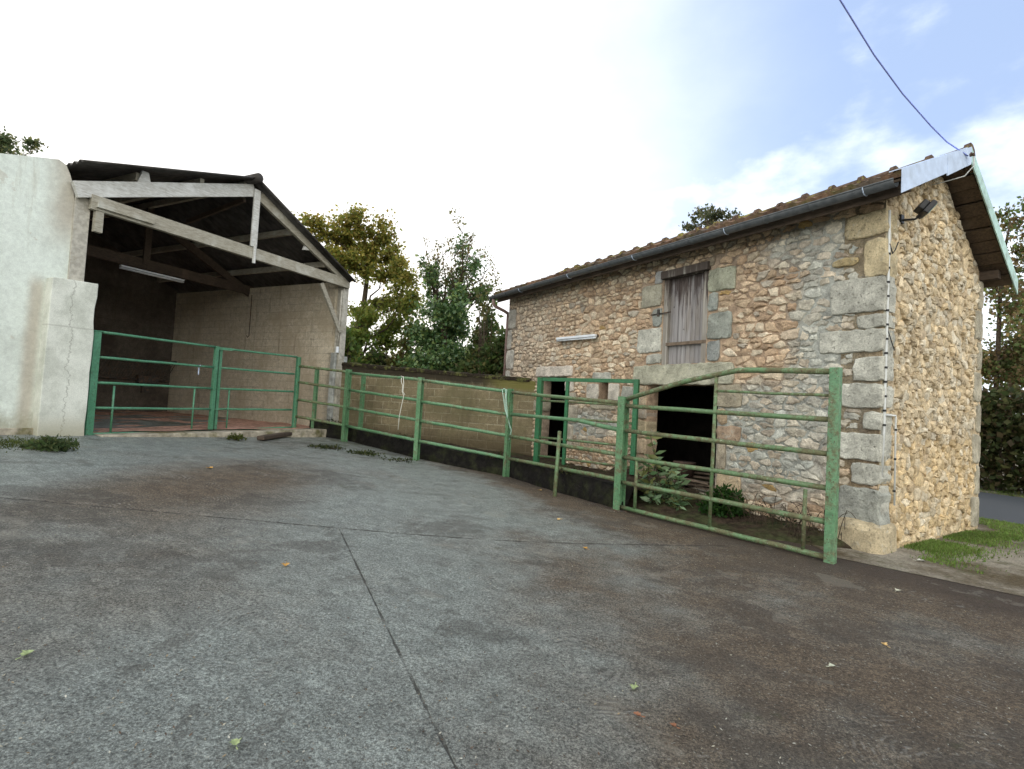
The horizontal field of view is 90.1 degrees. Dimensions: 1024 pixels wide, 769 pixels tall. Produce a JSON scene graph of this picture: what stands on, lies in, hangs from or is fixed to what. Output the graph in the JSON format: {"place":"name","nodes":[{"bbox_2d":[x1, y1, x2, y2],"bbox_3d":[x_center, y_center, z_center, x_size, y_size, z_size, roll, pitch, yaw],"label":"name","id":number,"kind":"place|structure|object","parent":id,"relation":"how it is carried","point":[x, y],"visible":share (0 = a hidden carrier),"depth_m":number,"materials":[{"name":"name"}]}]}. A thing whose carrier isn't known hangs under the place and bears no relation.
{"place":"outdoors","nodes":[
{"label":"outdoors","id":0,"kind":"place"},
{"bbox_2d":[0,411,1023,768],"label":"yard","id":1,"kind":"structure","parent":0,"point":[248,515],"depth_m":3.22,"materials":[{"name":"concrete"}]},
{"bbox_2d":[15,650,33,659],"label":"fallen leaf","id":2,"kind":"object","parent":1,"relation":"on","point":[25,652],"visible":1,"depth_m":2.41,"materials":[{"name":"plant"}]},
{"bbox_2d":[0,435,79,452],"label":"moss grass","id":3,"kind":"structure","parent":1,"relation":"on","point":[13,442],"depth_m":7.21,"materials":[{"name":"green plant"}]},
{"bbox_2d":[20,433,77,451],"bbox_3d":[-6.421,0.822,7.097,0.651,0.300,0.596,1,-3,38],"label":"weed clump","id":4,"kind":"object","parent":1,"relation":"on","point":[50,443],"visible":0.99,"depth_m":7.02,"materials":[{"name":"green plant"}]},
{"bbox_2d":[0,153,355,436],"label":"cattle shed","id":5,"kind":"structure","parent":1,"relation":"on","point":[74,235],"depth_m":12.80,"materials":[{"name":"concrete"}]},
{"bbox_2d":[98,354,176,381],"bbox_3d":[-11.613,-0.487,15.599,0.398,0.679,2.437,2,-2,26],"label":"hay rack","id":6,"kind":"object","parent":5,"relation":"attached to","point":[133,378],"visible":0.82,"depth_m":15.60,"materials":[{"name":"metal"}]},
{"bbox_2d":[135,375,158,391],"bbox_3d":[-11.543,-0.010,16.154,0.220,0.520,0.600,2,-2,26],"label":"drinking trough","id":7,"kind":"object","parent":5,"relation":"attached to","point":[148,379],"visible":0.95,"depth_m":16.09,"materials":[{"name":"metal"}]},
{"bbox_2d":[84,330,218,434],"bbox_3d":[-6.863,0.022,9.831,0.140,1.870,2.747,3,-2,16],"label":"gate leaf","id":8,"kind":"object","parent":5,"relation":"attached to","point":[96,357],"visible":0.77,"depth_m":9.33,"materials":[{"name":"teal paint"}]},
{"bbox_2d":[119,265,183,282],"bbox_3d":[-9.043,-2.776,12.881,0.100,0.088,1.484,2,-2,26],"label":"strip light","id":9,"kind":"object","parent":5,"relation":"hanging from","point":[141,271],"visible":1,"depth_m":12.81,"materials":[{"name":"white plastic"}]},
{"bbox_2d":[246,296,251,337],"bbox_3d":[-7.834,-2.037,15.229,0.024,1.293,0.100,2,-2,26],"label":"hanging chain","id":10,"kind":"object","parent":5,"relation":"hanging from","point":[250,316],"visible":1,"depth_m":15.26,"materials":[{"name":"metal"}]},
{"bbox_2d":[336,290,342,352],"bbox_3d":[-4.662,-1.705,13.786,0.078,1.700,0.076,4,-2,-22],"label":"conduit pipe","id":11,"kind":"object","parent":5,"relation":"attached to","point":[337,345],"visible":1,"depth_m":13.78,"materials":[{"name":"plastic"}]},
{"bbox_2d":[230,738,240,749],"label":"fallen leaf","id":12,"kind":"object","parent":1,"relation":"on","point":[236,741],"visible":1,"depth_m":2.01,"materials":[{"name":"yellow plant"}]},
{"bbox_2d":[226,432,246,440],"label":"weed clump","id":13,"kind":"object","parent":1,"relation":"on","point":[237,437],"visible":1,"depth_m":10.36,"materials":[{"name":"green plant"}]},
{"bbox_2d":[257,432,291,439],"bbox_3d":[-5.328,1.159,11.688,0.166,0.109,1.752,3,-2,0],"label":"fallen timber","id":14,"kind":"object","parent":1,"relation":"on","point":[272,436],"visible":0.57,"depth_m":11.29,"materials":[{"name":"wood"}]},
{"bbox_2d":[307,444,345,450],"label":"weed clump","id":15,"kind":"object","parent":1,"relation":"on","point":[326,446],"visible":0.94,"depth_m":11.02,"materials":[{"name":"green plant"}]},
{"bbox_2d":[346,449,380,456],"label":"weed clump","id":16,"kind":"object","parent":1,"relation":"on","point":[371,452],"visible":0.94,"depth_m":10.86,"materials":[{"name":"green plant"}]},
{"bbox_2d":[379,455,417,462],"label":"weed clump","id":17,"kind":"object","parent":1,"relation":"on","point":[406,460],"visible":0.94,"depth_m":10.60,"materials":[{"name":"green plant"}]},
{"bbox_2d":[338,362,535,455],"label":"block wall","id":18,"kind":"structure","parent":1,"relation":"on","point":[477,398],"depth_m":12.75,"materials":[{"name":"beige concrete"}]},
{"bbox_2d":[294,357,617,496],"bbox_3d":[-1.645,0.635,10.815,8.965,2.419,1.167,2,-3,36],"label":"pipe fence","id":19,"kind":"object","parent":1,"relation":"on","point":[417,419],"visible":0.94,"depth_m":10.82,"materials":[{"name":"green metal"}]},
{"bbox_2d":[213,347,300,430],"bbox_3d":[-6.008,0.158,12.135,0.094,1.887,2.105,2,-3,30],"label":"gate leaf","id":20,"kind":"object","parent":19,"relation":"attached to","point":[220,367],"visible":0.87,"depth_m":11.91,"materials":[{"name":"teal paint"}]},
{"bbox_2d":[398,376,404,428],"bbox_3d":[-2.463,0.409,11.424,0.184,1.211,0.016,1,-3,38],"label":"baler twine","id":21,"kind":"object","parent":19,"relation":"hanging from","point":[403,397],"visible":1,"depth_m":11.44,"materials":[{"name":"white fabric"}]},
{"bbox_2d":[502,388,511,439],"bbox_3d":[-0.114,0.592,10.264,0.275,1.030,0.018,2,-2,23],"label":"baler twine","id":22,"kind":"object","parent":19,"relation":"hanging from","point":[505,406],"visible":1,"depth_m":10.27,"materials":[{"name":"white fabric"}]},
{"bbox_2d":[309,420,633,507],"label":"wall","id":23,"kind":"structure","parent":1,"relation":"on","point":[593,489],"depth_m":10.47,"materials":[{"name":"grey concrete"}]},
{"bbox_2d":[558,465,585,475],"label":"weed clump","id":24,"kind":"object","parent":23,"relation":"on","point":[565,471],"visible":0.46,"depth_m":8.74,"materials":[{"name":"green plant"}]},
{"bbox_2d":[611,367,842,563],"bbox_3d":[2.485,0.862,6.580,0.281,2.161,3.009,5,-3,-38],"label":"fence panel","id":25,"kind":"object","parent":1,"relation":"on","point":[831,488],"visible":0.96,"depth_m":6.15,"materials":[{"name":"green paint"}]},
{"bbox_2d":[488,143,1017,554],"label":"stone house","id":26,"kind":"structure","parent":1,"relation":"on","point":[800,282],"depth_m":7.19,"materials":[{"name":"stone"}]},
{"bbox_2d":[556,334,598,341],"bbox_3d":[1.361,-0.975,10.750,0.135,0.120,1.256,5,-3,-32],"label":"strip light","id":27,"kind":"object","parent":26,"relation":"attached to","point":[581,337],"visible":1,"depth_m":10.62,"materials":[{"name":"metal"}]},
{"bbox_2d":[651,273,705,363],"bbox_3d":[2.848,-1.088,8.636,0.150,1.480,1.169,5,-3,-36],"label":"loft door","id":28,"kind":"structure","parent":26,"relation":"in","point":[685,341],"depth_m":8.56,"materials":[{"name":"grey wood"}]},
{"bbox_2d":[651,469,714,489],"bbox_3d":[3.004,1.607,8.702,1.433,0.223,1.269,2,-2,28],"label":"scrap pile","id":29,"kind":"object","parent":26,"relation":"on","point":[697,485],"visible":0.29,"depth_m":8.25,"materials":[{"name":"brown wood"}]},
{"bbox_2d":[673,460,695,476],"bbox_3d":[3.028,1.477,8.978,0.394,0.241,0.394,3,-2,0],"label":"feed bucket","id":30,"kind":"object","parent":29,"relation":"on","point":[690,472],"visible":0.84,"depth_m":8.84,"materials":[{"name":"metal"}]},
{"bbox_2d":[881,210,890,475],"bbox_3d":[4.435,-0.503,6.052,0.040,3.164,0.044,2,-2,22],"label":"cable conduit","id":31,"kind":"object","parent":26,"relation":"attached to","point":[884,410],"visible":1,"depth_m":6.04,"materials":[{"name":"grey plastic"}]},
{"bbox_2d":[888,242,898,350],"bbox_3d":[4.551,-1.063,6.091,0.190,1.307,0.045,4,-3,-29],"label":"loose cable","id":32,"kind":"object","parent":31,"relation":"hanging from","point":[892,253],"visible":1,"depth_m":6.09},
{"bbox_2d":[886,414,896,505],"bbox_3d":[4.490,0.896,6.063,0.250,1.080,0.030,4,-3,-29],"label":"cable conduit","id":33,"kind":"object","parent":26,"relation":"attached to","point":[895,459],"visible":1,"depth_m":6.11,"materials":[{"name":"grey plastic"}]},
{"bbox_2d":[839,0,975,185],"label":"overhead cable","id":34,"kind":"object","parent":26,"relation":"attached to","point":[971,154],"visible":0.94,"depth_m":5.81,"materials":[{"name":"rubber"}]},
{"bbox_2d":[899,199,937,223],"bbox_3d":[4.889,-2.094,6.159,0.368,0.209,0.245,2,-3,36],"label":"floodlight","id":35,"kind":"object","parent":26,"relation":"attached to","point":[924,208],"visible":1,"depth_m":6.07,"materials":[{"name":"black plastic"}]},
{"bbox_2d":[0,0,1023,391],"label":"sky","id":36,"kind":"structure","parent":0,"point":[563,134],"materials":[{"name":"white"}]},
{"bbox_2d":[421,439,709,489],"bbox_3d":[-0.894,1.398,11.736,10.482,0.439,2.816,1,-3,39],"label":"earth strip","id":37,"kind":"object","parent":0,"point":[550,461],"visible":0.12,"depth_m":10.88,"materials":[{"name":"brown soil"}]},
{"bbox_2d":[533,377,639,474],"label":"frame gate","id":38,"kind":"structure","parent":37,"relation":"on","point":[564,439],"depth_m":9.65,"materials":[{"name":"metal"}]},
{"bbox_2d":[605,467,851,548],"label":"earth bank","id":39,"kind":"structure","parent":0,"point":[748,527],"depth_m":6.95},
{"bbox_2d":[638,431,700,510],"bbox_3d":[2.375,1.361,7.815,0.938,1.282,0.774,3,-2,0],"label":"leafy shrub","id":40,"kind":"object","parent":39,"relation":"on","point":[655,497],"visible":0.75,"depth_m":7.78,"materials":[{"name":"green plant"}]},
{"bbox_2d":[695,482,753,518],"bbox_3d":[3.029,1.647,7.309,0.740,0.513,0.605,3,-2,0],"label":"fern bush","id":41,"kind":"object","parent":39,"relation":"on","point":[718,509],"visible":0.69,"depth_m":7.19,"materials":[{"name":"green plant"}]},
{"bbox_2d":[685,484,855,541],"bbox_3d":[3.299,1.690,6.843,0.703,0.541,2.345,5,-3,-34],"label":"bramble","id":42,"kind":"object","parent":39,"relation":"on","point":[786,520],"visible":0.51,"depth_m":6.63,"materials":[{"name":"green plant"}]},
{"bbox_2d":[813,464,1023,595],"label":"gravel verge","id":43,"kind":"structure","parent":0,"point":[1010,580],"depth_m":5.59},
{"bbox_2d":[891,487,1023,573],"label":"verge grass","id":44,"kind":"structure","parent":43,"relation":"on","point":[940,547],"depth_m":6.62,"materials":[{"name":"green plant"}]},
{"bbox_2d":[978,492,1023,523],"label":"road","id":45,"kind":"structure","parent":0,"point":[1002,507],"depth_m":9.94,"materials":[{"name":"grey asphalt"}]},
{"bbox_2d":[979,382,1023,495],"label":"hedge","id":46,"kind":"object","parent":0,"point":[1011,445],"visible":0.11,"depth_m":12.61,"materials":[{"name":"green plant"}]},
{"bbox_3d":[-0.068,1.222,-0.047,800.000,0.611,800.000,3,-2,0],"label":"ground","id":47,"kind":"structure","parent":0,"visible":0},
{"bbox_2d":[0,126,48,155],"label":"distant tree","id":48,"kind":"object","parent":47,"relation":"on","point":[7,143],"visible":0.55,"depth_m":21.34,"materials":[{"name":"green plant"}]},
{"bbox_2d":[291,201,425,359],"bbox_3d":[-7.054,-3.362,24.251,6.427,9.660,5.148,3,-2,0],"label":"sycamore tree","id":49,"kind":"object","parent":47,"relation":"on","point":[365,266],"visible":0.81,"depth_m":23.28,"materials":[{"name":"green plant"}]},
{"bbox_2d":[344,325,386,365],"bbox_3d":[-6.484,-0.457,20.987,1.849,3.870,3.043,2,-3,30],"label":"shrub","id":50,"kind":"object","parent":47,"relation":"on","point":[351,349],"visible":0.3,"depth_m":20.57,"materials":[{"name":"green plant"}]},
{"bbox_2d":[363,350,389,364],"bbox_3d":[-5.936,-0.032,22.148,1.241,3.180,2.235,4,-2,-16],"label":"shrub","id":51,"kind":"object","parent":47,"relation":"on","point":[380,356],"visible":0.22,"depth_m":21.45,"materials":[{"name":"green plant"}]},
{"bbox_2d":[382,336,424,366],"bbox_3d":[-4.378,-0.147,20.816,1.842,3.754,1.347,2,-3,33],"label":"shrub","id":52,"kind":"object","parent":47,"relation":"on","point":[389,359],"visible":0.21,"depth_m":20.64,"materials":[{"name":"green plant"}]},
{"bbox_2d":[390,208,501,371],"bbox_3d":[-2.568,-2.452,20.650,4.446,8.833,4.070,3,-2,0],"label":"ivy clad tree","id":53,"kind":"object","parent":47,"relation":"on","point":[440,348],"visible":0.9,"depth_m":20.11,"materials":[{"name":"green plant"}]},
{"bbox_2d":[449,284,505,374],"bbox_3d":[-0.827,-0.681,18.327,2.173,5.585,2.919,5,-3,-32],"label":"shrub","id":54,"kind":"object","parent":47,"relation":"on","point":[486,356],"visible":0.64,"depth_m":17.69,"materials":[{"name":"green plant"}]},
{"bbox_2d":[678,203,743,231],"bbox_3d":[8.916,-2.889,24.234,3.559,11.718,3.868,3,-2,13],"label":"distant tree","id":55,"kind":"object","parent":47,"relation":"on","point":[713,216],"visible":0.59,"depth_m":23.52,"materials":[{"name":"green plant"}]},
{"bbox_2d":[981,196,1023,484],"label":"roadside tree","id":56,"kind":"object","parent":47,"relation":"on","point":[992,367],"visible":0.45,"depth_m":13.52,"materials":[{"name":"green plant"}]},
{"bbox_2d":[982,202,1023,480],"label":"roadside tree","id":57,"kind":"object","parent":47,"relation":"on","point":[999,214],"visible":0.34,"depth_m":14.19,"materials":[{"name":"green plant"}]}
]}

